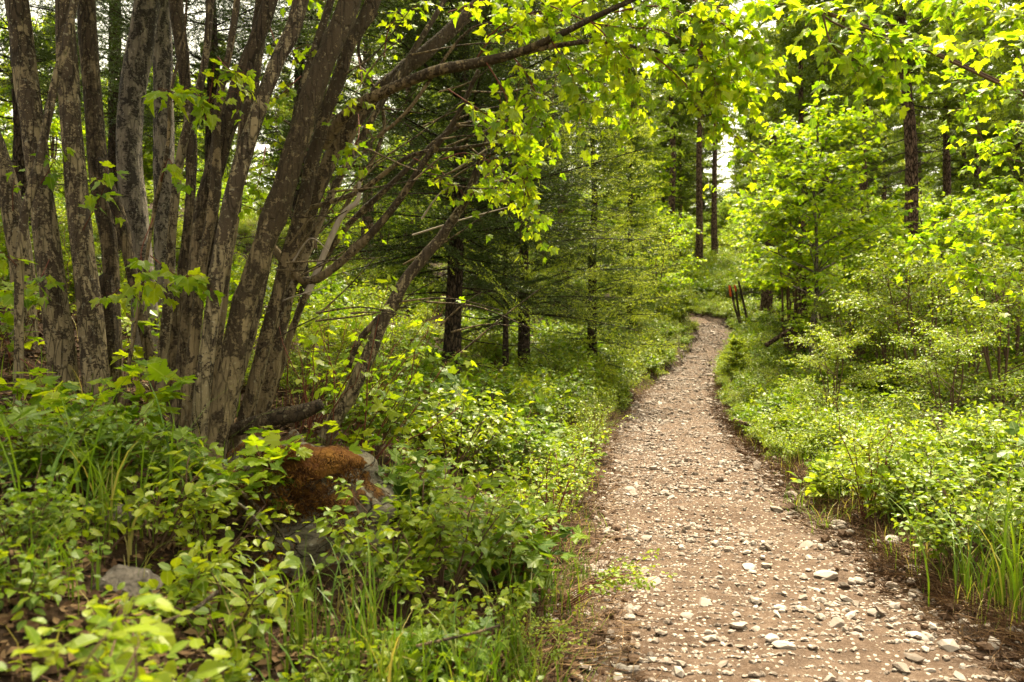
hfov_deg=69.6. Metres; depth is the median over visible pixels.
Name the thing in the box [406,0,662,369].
fir tree
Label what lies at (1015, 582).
grass tuft
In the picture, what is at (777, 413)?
cover plant
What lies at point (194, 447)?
maple seedling
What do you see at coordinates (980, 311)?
leafy bush
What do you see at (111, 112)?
fir tree
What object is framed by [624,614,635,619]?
stone
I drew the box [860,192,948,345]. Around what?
leafy bush
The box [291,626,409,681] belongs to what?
round leaved shrub
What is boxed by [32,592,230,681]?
round leaved shrub
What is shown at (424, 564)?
round leaved shrub
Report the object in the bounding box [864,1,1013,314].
conifer tree
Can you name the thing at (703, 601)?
stone
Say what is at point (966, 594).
grass
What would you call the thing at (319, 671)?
grass tuft
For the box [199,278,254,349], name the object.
maple seedling
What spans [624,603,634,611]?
stone
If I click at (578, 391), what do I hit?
deep green shrub
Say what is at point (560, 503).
fine leaved shrub
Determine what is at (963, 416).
pale leaved shrub
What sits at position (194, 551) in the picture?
round leaved shrub
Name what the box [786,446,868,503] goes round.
broad leaved plant
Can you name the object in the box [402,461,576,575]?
round leaved shrub
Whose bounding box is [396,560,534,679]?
round leaved shrub
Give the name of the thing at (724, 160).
sky
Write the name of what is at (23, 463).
deep green shrub
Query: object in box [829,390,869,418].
broad cover plant
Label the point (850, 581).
stone
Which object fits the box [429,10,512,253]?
conifer tree
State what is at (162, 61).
alder tree
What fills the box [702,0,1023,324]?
maple tree
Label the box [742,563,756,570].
stone
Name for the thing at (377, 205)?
leafy bush
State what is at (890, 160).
conifer tree
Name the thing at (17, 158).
fir tree
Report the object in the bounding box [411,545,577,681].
grass tuft
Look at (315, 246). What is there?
conifer tree
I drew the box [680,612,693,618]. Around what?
stone
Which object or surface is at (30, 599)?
round leaved shrub
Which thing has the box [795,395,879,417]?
cover plant
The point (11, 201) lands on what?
maple tree
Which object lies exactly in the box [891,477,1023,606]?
grass tuft
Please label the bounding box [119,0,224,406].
maple sapling
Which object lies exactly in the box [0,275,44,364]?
maple seedling
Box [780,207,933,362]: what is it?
leafy bush
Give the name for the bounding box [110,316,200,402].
maple seedling
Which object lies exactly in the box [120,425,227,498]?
lobed leaf shrub
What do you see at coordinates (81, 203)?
maple tree
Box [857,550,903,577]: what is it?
earth clod
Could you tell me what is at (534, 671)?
grass tuft
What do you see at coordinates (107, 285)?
dead stem
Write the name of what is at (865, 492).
broad leaved plant
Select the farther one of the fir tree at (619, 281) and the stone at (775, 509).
the fir tree at (619, 281)
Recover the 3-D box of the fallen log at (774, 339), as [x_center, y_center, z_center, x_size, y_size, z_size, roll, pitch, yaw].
[6.358,-0.089,17.500,0.719,0.498,0.121,0,0,0]
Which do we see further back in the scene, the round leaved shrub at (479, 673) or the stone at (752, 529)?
the stone at (752, 529)
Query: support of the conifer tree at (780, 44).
on the ground at (154, 569)
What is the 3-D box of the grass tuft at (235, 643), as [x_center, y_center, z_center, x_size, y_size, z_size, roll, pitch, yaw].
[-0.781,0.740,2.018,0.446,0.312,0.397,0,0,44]
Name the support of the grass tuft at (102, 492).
on the ground at (154, 569)
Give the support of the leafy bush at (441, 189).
on the ground at (154, 569)
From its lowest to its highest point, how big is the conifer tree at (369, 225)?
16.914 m
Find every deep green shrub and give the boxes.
[0,379,124,483]
[0,405,116,501]
[0,434,80,571]
[53,378,191,494]
[318,352,438,458]
[376,335,467,425]
[393,368,494,455]
[420,341,524,427]
[433,383,559,496]
[503,360,582,437]
[532,355,595,421]
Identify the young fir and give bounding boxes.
[464,97,566,374]
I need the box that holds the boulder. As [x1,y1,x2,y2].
[216,429,396,578]
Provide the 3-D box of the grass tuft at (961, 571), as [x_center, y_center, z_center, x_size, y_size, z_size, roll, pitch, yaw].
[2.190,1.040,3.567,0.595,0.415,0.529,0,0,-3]
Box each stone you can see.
[623,486,634,490]
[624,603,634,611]
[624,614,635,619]
[632,631,639,636]
[639,566,648,574]
[641,535,650,540]
[642,576,661,585]
[649,465,657,469]
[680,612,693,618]
[699,597,711,606]
[704,629,711,633]
[711,540,718,545]
[729,621,747,628]
[742,550,750,553]
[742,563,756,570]
[748,527,757,531]
[761,562,771,567]
[765,634,779,641]
[770,506,782,512]
[771,640,796,649]
[782,491,797,496]
[799,540,813,547]
[813,570,837,579]
[828,617,844,627]
[831,520,846,524]
[839,540,856,546]
[840,549,850,554]
[848,577,855,584]
[852,600,859,605]
[853,577,866,583]
[867,608,878,615]
[885,535,899,545]
[885,581,898,588]
[892,662,909,671]
[907,577,915,583]
[909,589,922,596]
[917,631,929,640]
[924,668,935,671]
[943,655,949,660]
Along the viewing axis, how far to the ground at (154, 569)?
2.75 m
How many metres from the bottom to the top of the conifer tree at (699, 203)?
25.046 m
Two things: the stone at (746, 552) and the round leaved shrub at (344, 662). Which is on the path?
the stone at (746, 552)
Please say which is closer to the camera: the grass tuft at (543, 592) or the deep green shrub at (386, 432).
the grass tuft at (543, 592)
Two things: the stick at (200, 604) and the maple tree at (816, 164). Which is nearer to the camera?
the stick at (200, 604)
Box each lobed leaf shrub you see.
[0,390,196,500]
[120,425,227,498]
[364,609,509,681]
[367,434,471,520]
[441,495,587,611]
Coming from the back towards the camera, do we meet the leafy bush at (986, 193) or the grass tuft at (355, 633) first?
the leafy bush at (986, 193)
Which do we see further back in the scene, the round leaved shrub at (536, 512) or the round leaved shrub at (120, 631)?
the round leaved shrub at (536, 512)
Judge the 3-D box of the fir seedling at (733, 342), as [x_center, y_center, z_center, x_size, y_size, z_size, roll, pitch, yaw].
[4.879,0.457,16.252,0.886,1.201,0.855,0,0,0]
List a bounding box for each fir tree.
[0,0,133,247]
[0,0,264,256]
[95,0,329,310]
[174,0,425,312]
[266,0,661,381]
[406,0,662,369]
[513,0,695,390]
[582,56,686,335]
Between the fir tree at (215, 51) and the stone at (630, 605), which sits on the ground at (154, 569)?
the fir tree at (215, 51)
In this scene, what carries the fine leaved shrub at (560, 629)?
on the ground at (154, 569)
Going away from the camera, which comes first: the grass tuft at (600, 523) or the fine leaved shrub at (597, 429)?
the grass tuft at (600, 523)
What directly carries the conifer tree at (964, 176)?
on the ground at (154, 569)
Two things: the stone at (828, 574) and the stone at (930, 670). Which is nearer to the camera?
the stone at (930, 670)
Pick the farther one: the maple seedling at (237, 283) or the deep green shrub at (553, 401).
the deep green shrub at (553, 401)
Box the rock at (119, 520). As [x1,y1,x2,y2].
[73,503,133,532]
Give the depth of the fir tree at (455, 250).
7.70 m
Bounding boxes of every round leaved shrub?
[0,483,178,561]
[0,536,111,631]
[0,582,186,681]
[0,593,190,681]
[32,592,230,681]
[49,431,258,554]
[108,537,335,669]
[127,518,252,601]
[134,474,300,572]
[147,635,274,681]
[275,659,378,681]
[284,632,449,681]
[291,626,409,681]
[303,475,469,617]
[324,445,560,599]
[372,382,533,476]
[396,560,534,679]
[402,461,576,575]
[443,667,543,681]
[516,423,611,493]
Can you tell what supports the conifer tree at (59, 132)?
on the ground at (154, 569)
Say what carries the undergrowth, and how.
on the ground at (154, 569)
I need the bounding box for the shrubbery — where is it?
[0,12,1018,334]
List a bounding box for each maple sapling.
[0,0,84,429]
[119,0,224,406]
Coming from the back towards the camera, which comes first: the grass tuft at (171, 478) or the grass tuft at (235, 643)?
the grass tuft at (171, 478)
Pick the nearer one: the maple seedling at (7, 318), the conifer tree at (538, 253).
the maple seedling at (7, 318)
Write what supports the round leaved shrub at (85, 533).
on the ground at (154, 569)
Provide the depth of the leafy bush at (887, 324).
10.68 m
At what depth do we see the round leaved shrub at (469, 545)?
2.69 m
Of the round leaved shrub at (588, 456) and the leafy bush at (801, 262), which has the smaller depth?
the round leaved shrub at (588, 456)
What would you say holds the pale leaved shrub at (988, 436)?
on the ground at (154, 569)
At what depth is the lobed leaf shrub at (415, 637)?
2.10 m
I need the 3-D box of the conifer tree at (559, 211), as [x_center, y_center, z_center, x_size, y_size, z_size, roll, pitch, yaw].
[1.514,-12.154,23.666,4.807,21.462,4.913,0,0,-29]
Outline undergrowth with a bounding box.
[0,148,1023,568]
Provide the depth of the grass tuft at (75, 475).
2.25 m
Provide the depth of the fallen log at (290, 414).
3.68 m
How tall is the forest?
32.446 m
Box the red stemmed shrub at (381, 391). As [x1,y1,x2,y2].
[279,272,477,464]
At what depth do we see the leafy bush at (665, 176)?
37.57 m
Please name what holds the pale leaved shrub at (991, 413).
on the ground at (154, 569)
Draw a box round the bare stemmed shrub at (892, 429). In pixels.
[817,388,925,520]
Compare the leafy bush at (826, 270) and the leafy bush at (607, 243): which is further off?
the leafy bush at (607, 243)
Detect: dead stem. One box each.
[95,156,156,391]
[99,274,118,404]
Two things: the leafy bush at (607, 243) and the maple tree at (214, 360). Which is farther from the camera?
the leafy bush at (607, 243)
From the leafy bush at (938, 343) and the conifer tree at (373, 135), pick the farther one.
the conifer tree at (373, 135)
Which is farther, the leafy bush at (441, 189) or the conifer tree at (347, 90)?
the conifer tree at (347, 90)
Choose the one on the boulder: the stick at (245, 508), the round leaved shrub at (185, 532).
the stick at (245, 508)
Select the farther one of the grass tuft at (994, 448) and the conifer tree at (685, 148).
the conifer tree at (685, 148)
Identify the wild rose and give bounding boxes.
[553,548,676,610]
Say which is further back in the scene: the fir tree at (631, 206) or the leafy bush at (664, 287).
the leafy bush at (664, 287)
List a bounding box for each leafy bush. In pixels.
[331,135,434,246]
[416,143,474,243]
[569,192,625,282]
[601,152,686,251]
[608,200,706,298]
[732,167,794,273]
[734,192,845,353]
[735,195,842,300]
[771,319,895,418]
[775,200,940,352]
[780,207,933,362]
[781,282,926,390]
[807,228,1023,407]
[814,267,963,390]
[815,275,947,377]
[860,183,1001,329]
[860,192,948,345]
[867,314,1023,434]
[875,191,1005,329]
[880,227,1023,417]
[888,200,1023,362]
[888,255,1023,396]
[918,208,1023,368]
[965,160,1023,341]
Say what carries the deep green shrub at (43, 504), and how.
on the ground at (154, 569)
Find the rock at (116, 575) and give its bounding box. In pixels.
[89,564,163,605]
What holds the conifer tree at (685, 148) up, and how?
on the ground at (154, 569)
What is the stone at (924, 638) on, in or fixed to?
on the path
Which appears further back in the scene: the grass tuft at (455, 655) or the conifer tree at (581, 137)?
the conifer tree at (581, 137)
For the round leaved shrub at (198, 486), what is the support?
on the ground at (154, 569)
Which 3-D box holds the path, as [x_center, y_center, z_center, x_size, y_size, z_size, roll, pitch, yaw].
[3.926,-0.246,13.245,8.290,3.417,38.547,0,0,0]
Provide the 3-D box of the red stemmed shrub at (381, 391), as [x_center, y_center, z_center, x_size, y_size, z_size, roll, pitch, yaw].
[-0.809,0.234,4.220,1.448,1.272,1.057,0,0,22]
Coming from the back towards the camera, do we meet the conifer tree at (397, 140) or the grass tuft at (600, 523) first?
the conifer tree at (397, 140)
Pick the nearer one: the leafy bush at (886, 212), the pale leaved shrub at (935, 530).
the pale leaved shrub at (935, 530)
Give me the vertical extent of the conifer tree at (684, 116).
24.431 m
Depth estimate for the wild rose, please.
3.03 m
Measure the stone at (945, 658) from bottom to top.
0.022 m
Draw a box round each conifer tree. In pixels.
[49,40,87,164]
[195,40,206,170]
[249,3,368,267]
[286,0,439,263]
[290,1,384,220]
[349,41,391,198]
[350,0,467,259]
[354,8,440,241]
[410,0,557,268]
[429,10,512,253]
[506,3,613,293]
[508,73,584,265]
[559,32,600,188]
[571,0,689,291]
[632,0,733,261]
[640,0,746,264]
[649,4,722,253]
[680,0,748,254]
[713,0,842,314]
[725,0,886,361]
[738,0,885,346]
[753,0,898,325]
[806,7,883,246]
[814,0,1006,346]
[820,0,919,286]
[831,1,894,254]
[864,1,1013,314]
[868,0,932,202]
[872,12,954,199]
[912,0,1023,333]
[914,0,1023,307]
[914,24,1013,223]
[925,0,1023,358]
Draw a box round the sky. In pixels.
[0,0,1023,212]
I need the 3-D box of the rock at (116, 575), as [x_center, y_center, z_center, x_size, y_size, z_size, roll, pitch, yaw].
[-1.053,0.675,2.016,0.189,0.124,0.190,0,0,0]
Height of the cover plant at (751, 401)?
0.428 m
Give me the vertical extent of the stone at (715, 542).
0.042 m
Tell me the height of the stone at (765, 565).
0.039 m
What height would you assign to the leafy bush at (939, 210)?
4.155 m
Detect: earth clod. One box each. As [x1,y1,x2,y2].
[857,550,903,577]
[938,611,1004,642]
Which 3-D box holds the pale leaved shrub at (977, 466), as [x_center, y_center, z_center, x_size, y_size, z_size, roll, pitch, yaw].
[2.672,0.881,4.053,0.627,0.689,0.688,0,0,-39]
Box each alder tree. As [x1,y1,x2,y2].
[116,0,160,375]
[152,0,175,319]
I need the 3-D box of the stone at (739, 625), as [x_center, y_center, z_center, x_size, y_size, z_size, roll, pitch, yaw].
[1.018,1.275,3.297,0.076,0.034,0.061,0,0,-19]
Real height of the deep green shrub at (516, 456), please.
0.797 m
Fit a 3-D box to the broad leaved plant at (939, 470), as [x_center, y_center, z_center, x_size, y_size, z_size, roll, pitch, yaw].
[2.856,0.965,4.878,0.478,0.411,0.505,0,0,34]
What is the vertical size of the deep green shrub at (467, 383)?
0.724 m
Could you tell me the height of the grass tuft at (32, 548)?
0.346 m
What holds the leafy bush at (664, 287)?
on the ground at (154, 569)
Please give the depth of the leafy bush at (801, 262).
17.58 m
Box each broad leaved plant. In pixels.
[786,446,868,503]
[844,451,933,520]
[910,453,975,508]
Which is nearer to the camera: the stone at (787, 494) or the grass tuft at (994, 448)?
the grass tuft at (994, 448)
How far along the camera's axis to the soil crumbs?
3.79 m
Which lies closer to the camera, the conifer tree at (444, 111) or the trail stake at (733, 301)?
the trail stake at (733, 301)
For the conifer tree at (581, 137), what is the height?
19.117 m
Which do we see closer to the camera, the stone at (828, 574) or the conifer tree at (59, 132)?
the stone at (828, 574)
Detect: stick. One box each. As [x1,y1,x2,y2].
[130,590,218,633]
[230,483,288,542]
[230,499,268,539]
[416,625,499,647]
[733,418,753,426]
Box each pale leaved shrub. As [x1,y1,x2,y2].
[782,403,829,426]
[815,402,874,452]
[859,406,940,450]
[867,438,969,515]
[887,446,1023,574]
[912,398,976,452]
[923,403,1023,481]
[936,434,1023,558]
[964,387,1023,445]
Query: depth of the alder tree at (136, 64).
5.13 m
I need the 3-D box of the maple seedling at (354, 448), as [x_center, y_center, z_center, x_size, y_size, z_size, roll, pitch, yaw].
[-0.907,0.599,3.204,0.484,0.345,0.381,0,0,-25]
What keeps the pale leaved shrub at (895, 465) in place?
on the ground at (154, 569)
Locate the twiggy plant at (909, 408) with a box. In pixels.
[863,376,944,429]
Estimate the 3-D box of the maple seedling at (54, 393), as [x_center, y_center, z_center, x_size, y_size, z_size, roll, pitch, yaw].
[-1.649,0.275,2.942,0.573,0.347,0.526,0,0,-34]
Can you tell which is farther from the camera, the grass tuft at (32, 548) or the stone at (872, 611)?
the stone at (872, 611)
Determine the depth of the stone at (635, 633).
3.21 m
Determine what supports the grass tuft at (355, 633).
on the ground at (154, 569)
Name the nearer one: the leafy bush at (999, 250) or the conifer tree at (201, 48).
the leafy bush at (999, 250)
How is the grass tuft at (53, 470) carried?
on the ground at (154, 569)
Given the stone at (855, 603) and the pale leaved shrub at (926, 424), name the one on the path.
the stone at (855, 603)
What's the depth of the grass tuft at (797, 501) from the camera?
5.59 m
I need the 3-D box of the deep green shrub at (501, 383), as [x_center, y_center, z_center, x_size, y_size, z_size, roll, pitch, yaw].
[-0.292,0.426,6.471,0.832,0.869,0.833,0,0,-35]
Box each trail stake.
[728,285,740,323]
[734,285,741,322]
[738,281,747,320]
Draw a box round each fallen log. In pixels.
[228,399,323,438]
[764,327,793,346]
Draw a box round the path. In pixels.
[572,313,1023,681]
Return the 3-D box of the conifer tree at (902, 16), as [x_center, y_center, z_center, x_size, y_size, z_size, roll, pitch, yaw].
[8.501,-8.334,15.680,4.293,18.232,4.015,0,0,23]
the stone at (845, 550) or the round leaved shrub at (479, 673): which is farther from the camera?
the stone at (845, 550)
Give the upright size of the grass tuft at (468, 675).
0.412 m
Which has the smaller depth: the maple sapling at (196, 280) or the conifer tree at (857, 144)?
the maple sapling at (196, 280)
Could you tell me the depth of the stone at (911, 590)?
3.70 m
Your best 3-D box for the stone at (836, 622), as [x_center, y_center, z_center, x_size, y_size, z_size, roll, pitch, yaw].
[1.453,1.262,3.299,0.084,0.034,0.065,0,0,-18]
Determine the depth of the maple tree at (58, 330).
3.99 m
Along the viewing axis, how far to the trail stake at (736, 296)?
24.97 m
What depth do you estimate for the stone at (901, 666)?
2.88 m
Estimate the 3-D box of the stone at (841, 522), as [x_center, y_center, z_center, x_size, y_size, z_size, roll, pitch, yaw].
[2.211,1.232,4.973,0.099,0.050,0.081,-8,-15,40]
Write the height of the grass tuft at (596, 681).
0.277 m
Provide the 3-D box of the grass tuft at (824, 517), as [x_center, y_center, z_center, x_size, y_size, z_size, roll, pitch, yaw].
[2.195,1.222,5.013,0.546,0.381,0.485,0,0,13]
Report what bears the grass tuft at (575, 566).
on the ground at (154, 569)
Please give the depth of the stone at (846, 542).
4.54 m
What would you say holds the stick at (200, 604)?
on the ground at (154, 569)
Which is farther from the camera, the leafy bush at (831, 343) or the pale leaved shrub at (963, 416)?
the leafy bush at (831, 343)
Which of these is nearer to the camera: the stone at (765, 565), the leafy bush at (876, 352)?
the stone at (765, 565)
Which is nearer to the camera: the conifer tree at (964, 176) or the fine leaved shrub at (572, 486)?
the fine leaved shrub at (572, 486)
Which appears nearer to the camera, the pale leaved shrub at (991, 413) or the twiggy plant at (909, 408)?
the pale leaved shrub at (991, 413)
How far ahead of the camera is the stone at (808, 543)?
4.54 m
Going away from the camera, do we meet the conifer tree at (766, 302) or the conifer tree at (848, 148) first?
the conifer tree at (766, 302)
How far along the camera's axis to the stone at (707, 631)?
3.27 m
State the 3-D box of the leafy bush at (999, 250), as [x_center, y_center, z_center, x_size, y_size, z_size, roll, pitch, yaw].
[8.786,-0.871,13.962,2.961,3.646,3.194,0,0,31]
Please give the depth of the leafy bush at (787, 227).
24.21 m
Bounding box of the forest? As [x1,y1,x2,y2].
[0,6,1023,251]
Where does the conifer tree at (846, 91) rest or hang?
on the ground at (154, 569)
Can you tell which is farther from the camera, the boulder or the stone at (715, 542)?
the stone at (715, 542)
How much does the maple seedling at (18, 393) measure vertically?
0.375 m
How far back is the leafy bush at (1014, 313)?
10.92 m
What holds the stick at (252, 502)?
on the boulder
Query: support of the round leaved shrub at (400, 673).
on the ground at (154, 569)
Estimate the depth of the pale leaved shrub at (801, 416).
8.28 m
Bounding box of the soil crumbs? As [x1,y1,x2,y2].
[476,361,1023,681]
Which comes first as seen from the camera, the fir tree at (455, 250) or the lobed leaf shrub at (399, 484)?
the lobed leaf shrub at (399, 484)
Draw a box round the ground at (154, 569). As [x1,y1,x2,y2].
[0,181,1023,681]
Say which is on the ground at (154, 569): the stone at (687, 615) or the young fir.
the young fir
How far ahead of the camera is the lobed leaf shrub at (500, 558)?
2.89 m
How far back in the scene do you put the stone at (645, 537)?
4.81 m
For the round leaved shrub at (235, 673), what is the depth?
1.73 m
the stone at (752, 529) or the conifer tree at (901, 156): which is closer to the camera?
the stone at (752, 529)
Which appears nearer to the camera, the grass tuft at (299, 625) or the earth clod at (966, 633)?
the grass tuft at (299, 625)
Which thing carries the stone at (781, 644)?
on the path
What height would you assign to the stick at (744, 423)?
0.124 m
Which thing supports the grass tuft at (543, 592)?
on the ground at (154, 569)
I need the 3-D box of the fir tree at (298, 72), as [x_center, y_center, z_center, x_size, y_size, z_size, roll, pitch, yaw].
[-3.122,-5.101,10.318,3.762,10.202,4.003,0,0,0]
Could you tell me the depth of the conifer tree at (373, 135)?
49.36 m
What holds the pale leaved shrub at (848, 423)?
on the ground at (154, 569)
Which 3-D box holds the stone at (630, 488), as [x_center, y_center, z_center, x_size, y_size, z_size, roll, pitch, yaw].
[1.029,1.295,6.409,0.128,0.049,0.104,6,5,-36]
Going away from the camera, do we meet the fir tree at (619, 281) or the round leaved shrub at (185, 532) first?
the round leaved shrub at (185, 532)
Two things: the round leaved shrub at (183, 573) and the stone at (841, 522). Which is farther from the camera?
the stone at (841, 522)
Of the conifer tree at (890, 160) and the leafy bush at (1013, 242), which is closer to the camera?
the leafy bush at (1013, 242)
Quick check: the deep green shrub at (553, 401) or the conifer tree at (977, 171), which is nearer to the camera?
the deep green shrub at (553, 401)
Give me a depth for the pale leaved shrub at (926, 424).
6.22 m
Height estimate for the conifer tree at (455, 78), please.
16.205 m
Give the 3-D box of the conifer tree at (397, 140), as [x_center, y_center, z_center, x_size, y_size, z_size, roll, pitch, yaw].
[-4.133,-8.952,30.898,5.297,14.230,4.650,0,0,-23]
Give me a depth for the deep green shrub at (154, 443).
2.57 m
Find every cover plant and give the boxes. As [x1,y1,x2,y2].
[735,393,766,415]
[750,393,811,428]
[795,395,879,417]
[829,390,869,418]
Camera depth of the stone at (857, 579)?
3.96 m
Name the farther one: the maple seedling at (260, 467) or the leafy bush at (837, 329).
the leafy bush at (837, 329)
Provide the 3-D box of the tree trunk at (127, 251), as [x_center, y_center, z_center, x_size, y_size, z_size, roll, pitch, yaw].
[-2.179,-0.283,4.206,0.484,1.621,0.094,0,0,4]
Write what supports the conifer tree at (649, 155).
on the ground at (154, 569)
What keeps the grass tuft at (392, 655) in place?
on the ground at (154, 569)
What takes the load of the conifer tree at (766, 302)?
on the ground at (154, 569)
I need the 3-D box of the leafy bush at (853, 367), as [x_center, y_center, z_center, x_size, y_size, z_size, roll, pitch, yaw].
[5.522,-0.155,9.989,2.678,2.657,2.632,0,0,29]
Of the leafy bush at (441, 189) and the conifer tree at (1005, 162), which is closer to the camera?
the conifer tree at (1005, 162)
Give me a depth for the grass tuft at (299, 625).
2.13 m
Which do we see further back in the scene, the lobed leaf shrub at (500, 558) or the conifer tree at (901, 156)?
the conifer tree at (901, 156)
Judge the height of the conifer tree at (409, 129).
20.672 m
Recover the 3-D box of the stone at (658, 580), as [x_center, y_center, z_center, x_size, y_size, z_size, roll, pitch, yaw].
[0.738,1.292,3.928,0.147,0.052,0.106,-7,-4,-42]
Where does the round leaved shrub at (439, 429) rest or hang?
on the ground at (154, 569)
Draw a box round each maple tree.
[0,0,79,393]
[0,131,38,349]
[55,0,357,409]
[152,0,802,458]
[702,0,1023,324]
[712,85,939,370]
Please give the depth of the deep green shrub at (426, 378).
5.96 m
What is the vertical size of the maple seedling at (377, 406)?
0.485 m
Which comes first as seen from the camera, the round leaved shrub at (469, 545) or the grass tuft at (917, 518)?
the round leaved shrub at (469, 545)
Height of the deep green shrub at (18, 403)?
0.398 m
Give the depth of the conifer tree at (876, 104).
29.85 m
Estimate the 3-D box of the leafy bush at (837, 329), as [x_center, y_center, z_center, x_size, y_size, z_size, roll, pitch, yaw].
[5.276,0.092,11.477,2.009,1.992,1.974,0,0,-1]
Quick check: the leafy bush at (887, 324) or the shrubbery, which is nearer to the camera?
the leafy bush at (887, 324)
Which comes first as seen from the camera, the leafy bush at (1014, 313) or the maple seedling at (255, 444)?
the maple seedling at (255, 444)
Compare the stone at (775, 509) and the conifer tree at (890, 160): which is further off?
the conifer tree at (890, 160)
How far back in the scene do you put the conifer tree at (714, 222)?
43.87 m
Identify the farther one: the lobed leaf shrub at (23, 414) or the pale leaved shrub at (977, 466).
the pale leaved shrub at (977, 466)
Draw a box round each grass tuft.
[0,375,116,559]
[0,484,123,614]
[1,363,157,537]
[46,423,220,554]
[129,375,274,548]
[180,558,318,670]
[228,608,393,681]
[240,534,365,658]
[254,515,423,676]
[346,577,498,681]
[361,578,520,681]
[403,597,572,681]
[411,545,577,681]
[503,549,610,626]
[504,628,624,681]
[549,663,620,681]
[550,528,621,578]
[584,509,627,534]
[770,484,833,513]
[802,497,869,534]
[884,494,957,536]
[885,516,1023,594]
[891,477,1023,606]
[953,475,1023,623]
[955,417,1019,500]
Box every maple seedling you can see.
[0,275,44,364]
[0,367,118,431]
[13,365,169,433]
[78,357,196,455]
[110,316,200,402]
[138,425,208,481]
[198,425,313,511]
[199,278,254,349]
[224,435,317,486]
[256,440,362,461]
[303,390,404,450]
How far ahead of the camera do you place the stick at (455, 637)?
1.98 m
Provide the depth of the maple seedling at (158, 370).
3.13 m
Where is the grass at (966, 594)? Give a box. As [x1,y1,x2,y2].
[0,324,1023,681]
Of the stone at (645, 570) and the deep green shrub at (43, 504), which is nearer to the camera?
the deep green shrub at (43, 504)
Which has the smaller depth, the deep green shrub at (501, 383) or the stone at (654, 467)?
the deep green shrub at (501, 383)
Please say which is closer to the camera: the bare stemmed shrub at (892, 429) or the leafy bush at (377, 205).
the bare stemmed shrub at (892, 429)
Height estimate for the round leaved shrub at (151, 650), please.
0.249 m
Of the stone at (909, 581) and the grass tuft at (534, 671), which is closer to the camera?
the grass tuft at (534, 671)
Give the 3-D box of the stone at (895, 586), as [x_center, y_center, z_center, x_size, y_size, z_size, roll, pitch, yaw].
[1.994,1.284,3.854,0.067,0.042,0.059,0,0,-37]
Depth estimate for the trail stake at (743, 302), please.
24.97 m
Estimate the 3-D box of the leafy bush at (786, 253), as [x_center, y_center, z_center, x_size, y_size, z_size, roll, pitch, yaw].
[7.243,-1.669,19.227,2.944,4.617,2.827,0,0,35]
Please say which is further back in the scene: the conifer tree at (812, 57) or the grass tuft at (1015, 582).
the conifer tree at (812, 57)
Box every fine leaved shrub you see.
[454,586,590,681]
[462,440,595,537]
[511,428,596,527]
[563,395,637,452]
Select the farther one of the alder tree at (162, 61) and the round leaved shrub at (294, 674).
the alder tree at (162, 61)
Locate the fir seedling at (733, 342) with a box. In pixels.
[716,336,751,380]
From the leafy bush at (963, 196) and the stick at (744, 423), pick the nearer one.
the stick at (744, 423)
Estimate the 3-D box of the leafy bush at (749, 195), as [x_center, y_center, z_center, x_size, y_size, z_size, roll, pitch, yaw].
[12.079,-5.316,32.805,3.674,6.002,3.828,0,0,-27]

